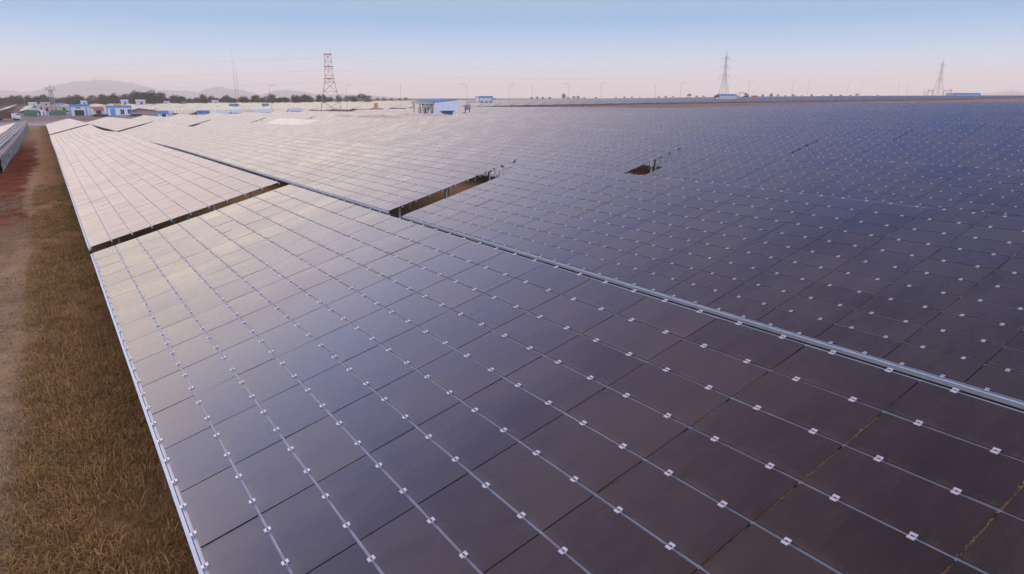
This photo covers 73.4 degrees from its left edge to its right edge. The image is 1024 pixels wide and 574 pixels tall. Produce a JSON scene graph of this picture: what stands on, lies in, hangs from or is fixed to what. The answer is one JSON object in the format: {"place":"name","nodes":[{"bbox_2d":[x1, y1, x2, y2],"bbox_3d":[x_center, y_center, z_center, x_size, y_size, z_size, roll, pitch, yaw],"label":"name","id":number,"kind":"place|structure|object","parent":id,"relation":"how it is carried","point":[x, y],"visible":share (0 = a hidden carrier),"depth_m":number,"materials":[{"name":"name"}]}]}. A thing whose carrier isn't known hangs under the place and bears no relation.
{"place":"outdoors","nodes":[
{"label":"outdoors","id":0,"kind":"place"},
{"bbox_2d":[0,90,28,96],"bbox_3d":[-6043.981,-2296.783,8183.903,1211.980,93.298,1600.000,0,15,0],"label":"hills","id":1,"kind":"structure","parent":0,"point":[5,93],"depth_m":8019.96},
{"bbox_2d":[0,189,80,573],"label":"sparse grass","id":2,"kind":"structure","parent":0,"point":[11,233],"depth_m":14.87,"materials":[{"name":"brown plant"}]},
{"bbox_2d":[0,121,89,125],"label":"road","id":3,"kind":"structure","parent":0,"point":[37,124],"depth_m":219.54,"materials":[{"name":"asphalt"}]},
{"bbox_2d":[46,85,56,109],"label":"lookout tower","id":4,"kind":"structure","parent":0,"point":[51,94],"depth_m":318.25,"materials":[{"name":"metal"}]},
{"bbox_2d":[0,79,159,97],"bbox_3d":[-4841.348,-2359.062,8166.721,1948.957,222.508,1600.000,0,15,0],"label":"hills","id":5,"kind":"structure","parent":0,"point":[87,88],"depth_m":7798.33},
{"bbox_2d":[0,183,250,573],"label":"grass","id":6,"kind":"structure","parent":0,"point":[98,462],"depth_m":10.74,"materials":[{"name":"brown plant"}]},
{"bbox_2d":[148,90,196,97],"bbox_3d":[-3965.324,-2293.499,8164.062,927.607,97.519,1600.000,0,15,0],"label":"hills","id":7,"kind":"structure","parent":0,"point":[170,93],"depth_m":7954.48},
{"bbox_2d":[183,86,257,97],"bbox_3d":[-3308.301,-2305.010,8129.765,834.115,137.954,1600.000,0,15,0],"label":"hills","id":8,"kind":"structure","parent":0,"point":[217,92],"depth_m":7822.90,"materials":[{"name":"grey"}]},
{"bbox_2d":[247,89,325,97],"bbox_3d":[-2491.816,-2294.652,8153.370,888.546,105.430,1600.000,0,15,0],"label":"hills","id":9,"kind":"structure","parent":0,"point":[287,93],"depth_m":7844.31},
{"bbox_2d":[326,94,396,97],"bbox_3d":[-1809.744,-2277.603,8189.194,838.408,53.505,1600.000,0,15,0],"label":"hills","id":10,"kind":"structure","parent":0,"point":[348,95],"depth_m":7989.07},
{"bbox_2d":[0,98,1023,573],"bbox_3d":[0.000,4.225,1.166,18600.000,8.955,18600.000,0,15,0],"label":"ground","id":11,"kind":"structure","parent":0,"point":[32,162],"depth_m":15.95,"materials":[{"name":"soil"}]},
{"bbox_2d":[0,112,20,120],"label":"parked truck","id":12,"kind":"object","parent":11,"relation":"on","point":[11,115],"visible":1,"depth_m":251.64,"materials":[{"name":"metal"}]},
{"bbox_2d":[0,120,25,148],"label":"solar table","id":13,"kind":"object","parent":11,"relation":"on","point":[8,131],"visible":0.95,"depth_m":118.03,"materials":[{"name":"black glass"}]},
{"bbox_2d":[0,123,28,171],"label":"solar panel array","id":14,"kind":"structure","parent":11,"relation":"on","point":[9,150],"depth_m":77.93,"materials":[{"name":"glass"}]},
{"bbox_2d":[11,99,21,105],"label":"tree","id":15,"kind":"object","parent":11,"relation":"on","point":[15,103],"visible":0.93,"depth_m":581.90,"materials":[{"name":"green plant"}]},
{"bbox_2d":[22,95,30,104],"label":"tree","id":16,"kind":"object","parent":11,"relation":"on","point":[26,100],"visible":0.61,"depth_m":603.78,"materials":[{"name":"green plant"}]},
{"bbox_2d":[24,110,40,116],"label":"netted shelter","id":17,"kind":"object","parent":11,"relation":"on","point":[30,112],"visible":0.94,"depth_m":289.66,"materials":[{"name":"fabric"}]},
{"bbox_2d":[28,102,36,106],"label":"site hut","id":18,"kind":"object","parent":11,"relation":"on","point":[32,103],"visible":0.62,"depth_m":501.51,"materials":[{"name":"paint"}]},
{"bbox_2d":[34,96,41,103],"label":"tree","id":19,"kind":"object","parent":11,"relation":"on","point":[39,99],"visible":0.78,"depth_m":555.90,"materials":[{"name":"green plant"}]},
{"bbox_2d":[37,104,44,110],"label":"site hut","id":20,"kind":"object","parent":11,"relation":"on","point":[40,106],"visible":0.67,"depth_m":333.07,"materials":[{"name":"paint"}]},
{"bbox_2d":[44,105,51,113],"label":"site hut","id":21,"kind":"object","parent":11,"relation":"on","point":[47,107],"visible":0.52,"depth_m":337.91,"materials":[{"name":"paint"}]},
{"bbox_2d":[49,110,68,116],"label":"netted shelter","id":22,"kind":"object","parent":11,"relation":"on","point":[57,112],"visible":1,"depth_m":294.10,"materials":[{"name":"fabric"}]},
{"bbox_2d":[59,105,69,112],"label":"site hut","id":23,"kind":"object","parent":11,"relation":"on","point":[64,107],"visible":0.45,"depth_m":343.38,"materials":[{"name":"paint"}]},
{"bbox_2d":[46,118,88,134],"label":"solar table","id":24,"kind":"object","parent":11,"relation":"on","point":[61,126],"visible":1,"depth_m":141.92,"materials":[{"name":"black glass"}]},
{"bbox_2d":[65,95,73,103],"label":"tree","id":25,"kind":"object","parent":11,"relation":"on","point":[70,100],"visible":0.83,"depth_m":567.21,"materials":[{"name":"green plant"}]},
{"bbox_2d":[73,94,80,103],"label":"tree","id":26,"kind":"object","parent":11,"relation":"on","point":[77,101],"visible":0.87,"depth_m":556.78,"materials":[{"name":"green plant"}]},
{"bbox_2d":[69,104,90,115],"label":"site office","id":27,"kind":"structure","parent":11,"relation":"on","point":[79,109],"depth_m":305.58,"materials":[{"name":"paint"}]},
{"bbox_2d":[74,110,84,115],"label":"door","id":28,"kind":"structure","parent":27,"relation":"in","point":[77,112],"depth_m":305.78,"materials":[{"name":"metal"}]},
{"bbox_2d":[40,169,137,573],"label":"green weeds","id":29,"kind":"object","parent":11,"relation":"on","point":[100,329],"visible":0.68,"depth_m":15.03,"materials":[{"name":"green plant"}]},
{"bbox_2d":[90,107,104,113],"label":"site hut","id":30,"kind":"object","parent":11,"relation":"on","point":[98,110],"visible":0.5,"depth_m":331.94,"materials":[{"name":"beige metal"}]},
{"bbox_2d":[97,93,107,104],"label":"tree","id":31,"kind":"object","parent":11,"relation":"on","point":[100,98],"visible":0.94,"depth_m":559.82,"materials":[{"name":"green plant"}]},
{"bbox_2d":[110,92,119,103],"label":"tree","id":32,"kind":"object","parent":11,"relation":"on","point":[116,101],"visible":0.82,"depth_m":569.72,"materials":[{"name":"green plant"}]},
{"bbox_2d":[103,105,131,114],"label":"site office","id":33,"kind":"structure","parent":11,"relation":"on","point":[118,110],"depth_m":309.88,"materials":[{"name":"paint"}]},
{"bbox_2d":[110,108,115,114],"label":"door","id":34,"kind":"structure","parent":33,"relation":"in","point":[112,110],"depth_m":308.25,"materials":[{"name":"blue paint"}]},
{"bbox_2d":[86,117,151,131],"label":"solar table","id":35,"kind":"object","parent":11,"relation":"on","point":[114,124],"visible":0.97,"depth_m":149.51,"materials":[{"name":"black glass"}]},
{"bbox_2d":[120,100,128,104],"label":"site hut","id":36,"kind":"object","parent":11,"relation":"on","point":[124,102],"visible":0.67,"depth_m":539.24,"materials":[{"name":"paint"}]},
{"bbox_2d":[121,94,132,103],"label":"tree","id":37,"kind":"object","parent":11,"relation":"on","point":[124,96],"visible":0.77,"depth_m":584.10,"materials":[{"name":"green plant"}]},
{"bbox_2d":[131,90,137,103],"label":"tree","id":38,"kind":"object","parent":11,"relation":"on","point":[134,93],"visible":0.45,"depth_m":574.84,"materials":[{"name":"green plant"}]},
{"bbox_2d":[132,91,145,103],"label":"tree","id":39,"kind":"object","parent":11,"relation":"on","point":[140,96],"visible":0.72,"depth_m":554.44,"materials":[{"name":"green plant"}]},
{"bbox_2d":[135,100,145,103],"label":"site hut","id":40,"kind":"object","parent":11,"relation":"on","point":[140,101],"visible":0.57,"depth_m":538.93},
{"bbox_2d":[142,91,156,103],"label":"tree","id":41,"kind":"object","parent":11,"relation":"on","point":[149,97],"visible":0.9,"depth_m":564.29,"materials":[{"name":"green plant"}]},
{"bbox_2d":[150,94,162,103],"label":"tree","id":42,"kind":"object","parent":11,"relation":"on","point":[157,97],"visible":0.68,"depth_m":575.11,"materials":[{"name":"green plant"}]},
{"bbox_2d":[157,92,165,102],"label":"tree","id":43,"kind":"object","parent":11,"relation":"on","point":[162,95],"visible":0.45,"depth_m":621.24,"materials":[{"name":"green plant"}]},
{"bbox_2d":[157,111,168,116],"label":"shelter","id":44,"kind":"object","parent":11,"relation":"on","point":[162,113],"visible":0.68,"depth_m":275.09,"materials":[{"name":"blue paint"}]},
{"bbox_2d":[50,124,279,250],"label":"solar table","id":45,"kind":"object","parent":11,"relation":"on","point":[119,184],"visible":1,"depth_m":31.37,"materials":[{"name":"black glass"}]},
{"bbox_2d":[132,115,211,126],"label":"solar table","id":46,"kind":"object","parent":11,"relation":"on","point":[182,121],"visible":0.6,"depth_m":154.15,"materials":[{"name":"black glass"}]},
{"bbox_2d":[168,95,177,102],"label":"tree","id":47,"kind":"object","parent":11,"relation":"on","point":[172,98],"visible":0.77,"depth_m":602.27,"materials":[{"name":"green plant"}]},
{"bbox_2d":[178,97,186,102],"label":"tree","id":48,"kind":"object","parent":11,"relation":"on","point":[180,99],"visible":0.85,"depth_m":567.85,"materials":[{"name":"green plant"}]},
{"bbox_2d":[196,110,209,114],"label":"shelter","id":49,"kind":"object","parent":11,"relation":"on","point":[201,112],"visible":0.53,"depth_m":265.55,"materials":[{"name":"metal"}]},
{"bbox_2d":[200,94,209,102],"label":"tree","id":50,"kind":"object","parent":11,"relation":"on","point":[203,98],"visible":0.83,"depth_m":561.95,"materials":[{"name":"green plant"}]},
{"bbox_2d":[165,114,264,125],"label":"solar table","id":51,"kind":"object","parent":11,"relation":"on","point":[245,119],"visible":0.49,"depth_m":163.27,"materials":[{"name":"black glass"}]},
{"bbox_2d":[216,110,228,113],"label":"shelter","id":52,"kind":"object","parent":11,"relation":"on","point":[223,111],"visible":0.41,"depth_m":260.87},
{"bbox_2d":[231,110,244,113],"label":"shelter","id":53,"kind":"object","parent":11,"relation":"on","point":[236,111],"visible":0.35,"depth_m":258.36,"materials":[{"name":"metal"}]},
{"bbox_2d":[251,95,259,102],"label":"tree","id":54,"kind":"object","parent":11,"relation":"on","point":[252,97],"visible":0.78,"depth_m":586.53,"materials":[{"name":"green plant"}]},
{"bbox_2d":[204,113,314,123],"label":"solar table","id":55,"kind":"object","parent":11,"relation":"on","point":[266,117],"visible":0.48,"depth_m":168.06,"materials":[{"name":"black glass"}]},
{"bbox_2d":[252,109,272,113],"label":"shelter","id":56,"kind":"object","parent":11,"relation":"on","point":[266,111],"visible":0.28,"depth_m":255.88,"materials":[{"name":"metal"}]},
{"bbox_2d":[149,108,388,115],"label":"wire fence","id":57,"kind":"object","parent":11,"relation":"on","point":[250,110],"visible":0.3,"depth_m":266.92,"materials":[{"name":"metal"}]},
{"bbox_2d":[265,93,275,102],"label":"tree","id":58,"kind":"object","parent":11,"relation":"on","point":[269,97],"visible":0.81,"depth_m":562.92,"materials":[{"name":"green plant"}]},
{"bbox_2d":[287,108,302,111],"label":"shelter","id":59,"kind":"object","parent":11,"relation":"on","point":[294,109],"visible":0.53,"depth_m":252.55,"materials":[{"name":"metal"}]},
{"bbox_2d":[239,112,361,119],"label":"solar table","id":60,"kind":"object","parent":11,"relation":"on","point":[257,113],"visible":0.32,"depth_m":184.23,"materials":[{"name":"black glass"}]},
{"bbox_2d":[301,94,307,101],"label":"tree","id":61,"kind":"object","parent":11,"relation":"on","point":[304,96],"visible":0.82,"depth_m":588.84,"materials":[{"name":"green plant"}]},
{"bbox_2d":[121,122,515,218],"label":"solar table","id":62,"kind":"object","parent":11,"relation":"on","point":[349,172],"visible":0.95,"depth_m":38.48,"materials":[{"name":"grey glass"}]},
{"bbox_2d":[321,54,341,110],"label":"lattice pylon","id":63,"kind":"object","parent":11,"relation":"on","point":[330,78],"visible":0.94,"depth_m":314.58,"materials":[{"name":"metal"}]},
{"bbox_2d":[270,111,394,116],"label":"solar table","id":64,"kind":"object","parent":11,"relation":"on","point":[325,113],"visible":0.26,"depth_m":192.90,"materials":[{"name":"black glass"}]},
{"bbox_2d":[353,93,367,101],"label":"tree","id":65,"kind":"object","parent":11,"relation":"on","point":[359,96],"visible":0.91,"depth_m":538.86,"materials":[{"name":"green plant"}]},
{"bbox_2d":[301,111,428,114],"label":"solar table","id":66,"kind":"object","parent":11,"relation":"on","point":[393,113],"visible":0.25,"depth_m":193.92,"materials":[{"name":"black glass"}]},
{"bbox_2d":[352,109,415,112],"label":"solar table","id":67,"kind":"object","parent":11,"relation":"on","point":[396,111],"visible":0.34,"depth_m":228.84,"materials":[{"name":"black glass"}]},
{"bbox_2d":[336,112,485,120],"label":"sand","id":68,"kind":"structure","parent":11,"relation":"on","point":[389,116],"depth_m":143.40,"materials":[{"name":"beige sand"}]},
{"bbox_2d":[184,119,679,200],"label":"solar table","id":69,"kind":"object","parent":11,"relation":"on","point":[599,156],"visible":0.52,"depth_m":45.58,"materials":[{"name":"black glass"}]},
{"bbox_2d":[411,99,458,114],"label":"inverter shed","id":70,"kind":"structure","parent":11,"relation":"on","point":[446,106],"depth_m":188.57,"materials":[{"name":"white paint"}]},
{"bbox_2d":[381,107,552,113],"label":"solar table","id":71,"kind":"object","parent":11,"relation":"on","point":[490,111],"visible":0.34,"depth_m":191.38,"materials":[{"name":"black glass"}]},
{"bbox_2d":[464,105,470,112],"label":"water tank","id":72,"kind":"object","parent":11,"relation":"on","point":[467,107],"visible":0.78,"depth_m":197.58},
{"bbox_2d":[475,96,492,101],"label":"house","id":73,"kind":"structure","parent":11,"relation":"on","point":[484,98],"depth_m":411.76,"materials":[{"name":"paint"}]},
{"bbox_2d":[406,107,582,109],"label":"solar table","id":74,"kind":"object","parent":11,"relation":"on","point":[556,108],"visible":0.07,"depth_m":212.56,"materials":[{"name":"black glass"}]},
{"bbox_2d":[0,95,1023,113],"bbox_3d":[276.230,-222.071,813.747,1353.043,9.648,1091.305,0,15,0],"label":"solar field","id":75,"kind":"structure","parent":11,"relation":"on","point":[180,108],"depth_m":459.00,"materials":[{"name":"grey glass"}]},
{"bbox_2d":[458,106,593,107],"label":"solar table","id":76,"kind":"object","parent":11,"relation":"on","point":[525,107],"visible":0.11,"depth_m":235.16,"materials":[{"name":"black glass"}]},
{"bbox_2d":[256,118,820,171],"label":"solar table","id":77,"kind":"object","parent":11,"relation":"on","point":[779,145],"visible":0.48,"depth_m":50.72,"materials":[{"name":"black glass"}]},
{"bbox_2d":[90,185,1023,573],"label":"solar table","id":78,"kind":"object","parent":11,"relation":"on","point":[314,319],"visible":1,"depth_m":7.36,"materials":[{"name":"black glass"}]},
{"bbox_2d":[725,398,1023,572],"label":"dirt","id":79,"kind":"structure","parent":78,"relation":"on","point":[972,541],"depth_m":5.15,"materials":[{"name":"brown soil"}]},
{"bbox_2d":[312,116,913,156],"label":"solar table","id":80,"kind":"object","parent":11,"relation":"on","point":[882,134],"visible":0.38,"depth_m":58.12,"materials":[{"name":"black glass"}]},
{"bbox_2d":[404,116,985,141],"bbox_3d":[5.072,-20.296,87.977,6.082,4.032,97.286,-10,18,-32],"label":"solar table","id":81,"kind":"object","parent":11,"relation":"on","point":[930,126],"visible":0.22,"depth_m":64.50,"materials":[{"name":"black glass"}]},
{"bbox_2d":[402,163,1023,408],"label":"solar table","id":82,"kind":"object","parent":11,"relation":"on","point":[892,316],"visible":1,"depth_m":15.08,"materials":[{"name":"black glass"}]},
{"bbox_2d":[719,51,730,93],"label":"transmission pylon","id":83,"kind":"object","parent":11,"relation":"on","point":[724,67],"visible":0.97,"depth_m":572.84,"materials":[{"name":"metal"}]},
{"bbox_2d":[716,94,736,98],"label":"site cabin","id":84,"kind":"object","parent":11,"relation":"on","point":[726,96],"visible":0.39,"depth_m":566.42,"materials":[{"name":"white paint"}]},
{"bbox_2d":[452,113,1023,122],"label":"solar table","id":85,"kind":"object","parent":11,"relation":"on","point":[898,116],"visible":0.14,"depth_m":83.42,"materials":[{"name":"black glass"}]},
{"bbox_2d":[457,115,1023,130],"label":"solar table","id":86,"kind":"object","parent":11,"relation":"on","point":[986,121],"visible":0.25,"depth_m":72.05,"materials":[{"name":"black glass"}]},
{"bbox_2d":[491,112,1023,117],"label":"solar table","id":87,"kind":"object","parent":11,"relation":"on","point":[957,114],"visible":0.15,"depth_m":93.21,"materials":[{"name":"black glass"}]},
{"bbox_2d":[726,106,813,106],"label":"solar table","id":88,"kind":"object","parent":11,"relation":"on","point":[769,106],"visible":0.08,"depth_m":189.91,"materials":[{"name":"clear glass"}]},
{"bbox_2d":[524,109,1023,115],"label":"solar table","id":89,"kind":"object","parent":11,"relation":"on","point":[548,110],"visible":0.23,"depth_m":108.46,"materials":[{"name":"black glass"}]},
{"bbox_2d":[557,107,1023,112],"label":"solar table","id":90,"kind":"object","parent":11,"relation":"on","point":[579,108],"visible":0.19,"depth_m":123.05,"materials":[{"name":"black glass"}]},
{"bbox_2d":[777,105,830,105],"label":"solar table","id":91,"kind":"object","parent":11,"relation":"on","point":[803,105],"visible":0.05,"depth_m":203.01,"materials":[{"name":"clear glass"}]},
{"bbox_2d":[594,107,1023,111],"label":"solar table","id":92,"kind":"object","parent":11,"relation":"on","point":[808,109],"visible":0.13,"depth_m":125.94,"materials":[{"name":"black glass"}]},
{"bbox_2d":[620,150,1023,265],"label":"solar table","id":93,"kind":"object","parent":11,"relation":"on","point":[750,170],"visible":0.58,"depth_m":25.19,"materials":[{"name":"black glass"}]},
{"bbox_2d":[790,104,859,104],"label":"solar table","id":94,"kind":"object","parent":11,"relation":"on","point":[824,104],"visible":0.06,"depth_m":208.43,"materials":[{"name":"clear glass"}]},
{"bbox_2d":[644,108,1023,109],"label":"solar table","id":95,"kind":"object","parent":11,"relation":"on","point":[880,108],"visible":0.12,"depth_m":125.21,"materials":[{"name":"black glass"}]},
{"bbox_2d":[702,106,1023,107],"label":"solar table","id":96,"kind":"object","parent":11,"relation":"on","point":[908,106],"visible":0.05,"depth_m":149.24,"materials":[{"name":"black glass"}]},
{"bbox_2d":[731,107,1023,107],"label":"solar table","id":97,"kind":"object","parent":11,"relation":"on","point":[878,107],"visible":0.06,"depth_m":135.52,"materials":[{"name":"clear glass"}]},
{"bbox_2d":[749,105,1023,105],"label":"solar table","id":98,"kind":"object","parent":11,"relation":"on","point":[902,105],"visible":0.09,"depth_m":169.27,"materials":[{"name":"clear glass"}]},
{"bbox_2d":[861,103,914,103],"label":"solar table","id":99,"kind":"object","parent":11,"relation":"on","point":[887,103],"visible":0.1,"depth_m":232.20,"materials":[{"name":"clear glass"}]},
{"bbox_2d":[769,138,1023,211],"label":"solar table","id":100,"kind":"object","parent":11,"relation":"on","point":[952,155],"visible":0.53,"depth_m":33.45,"materials":[{"name":"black glass"}]},
{"bbox_2d":[931,58,944,95],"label":"transmission pylon","id":101,"kind":"object","parent":11,"relation":"on","point":[941,71],"visible":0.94,"depth_m":765.26,"materials":[{"name":"metal"}]},
{"bbox_2d":[860,104,1023,104],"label":"solar table","id":102,"kind":"object","parent":11,"relation":"on","point":[941,104],"visible":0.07,"depth_m":190.57,"materials":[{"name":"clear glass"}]},
{"bbox_2d":[915,103,976,103],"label":"solar table","id":103,"kind":"object","parent":11,"relation":"on","point":[945,103],"visible":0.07,"depth_m":226.53,"materials":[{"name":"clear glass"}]},
{"bbox_2d":[876,129,1023,168],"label":"solar table","id":104,"kind":"object","parent":11,"relation":"on","point":[976,137],"visible":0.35,"depth_m":41.01,"materials":[{"name":"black glass"}]},
{"bbox_2d":[946,93,980,95],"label":"control building","id":105,"kind":"structure","parent":11,"relation":"on","point":[964,94],"depth_m":764.92,"materials":[{"name":"white paint"}]},
{"bbox_2d":[965,102,1023,102],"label":"solar table","id":106,"kind":"object","parent":11,"relation":"on","point":[995,102],"visible":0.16,"depth_m":267.04,"materials":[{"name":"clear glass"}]},
{"bbox_2d":[977,103,1023,103],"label":"solar table","id":107,"kind":"object","parent":11,"relation":"on","point":[1000,103],"visible":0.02,"depth_m":222.32,"materials":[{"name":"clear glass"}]},
{"bbox_2d":[0,0,1023,97],"label":"sky","id":108,"kind":"structure","parent":0,"point":[873,43],"materials":[{"name":"blue"}]},
{"bbox_2d":[981,90,1023,94],"bbox_3d":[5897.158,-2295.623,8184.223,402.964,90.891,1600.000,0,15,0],"label":"hills","id":109,"kind":"structure","parent":0,"point":[1010,92],"depth_m":8110.02,"materials":[{"name":"grey"}]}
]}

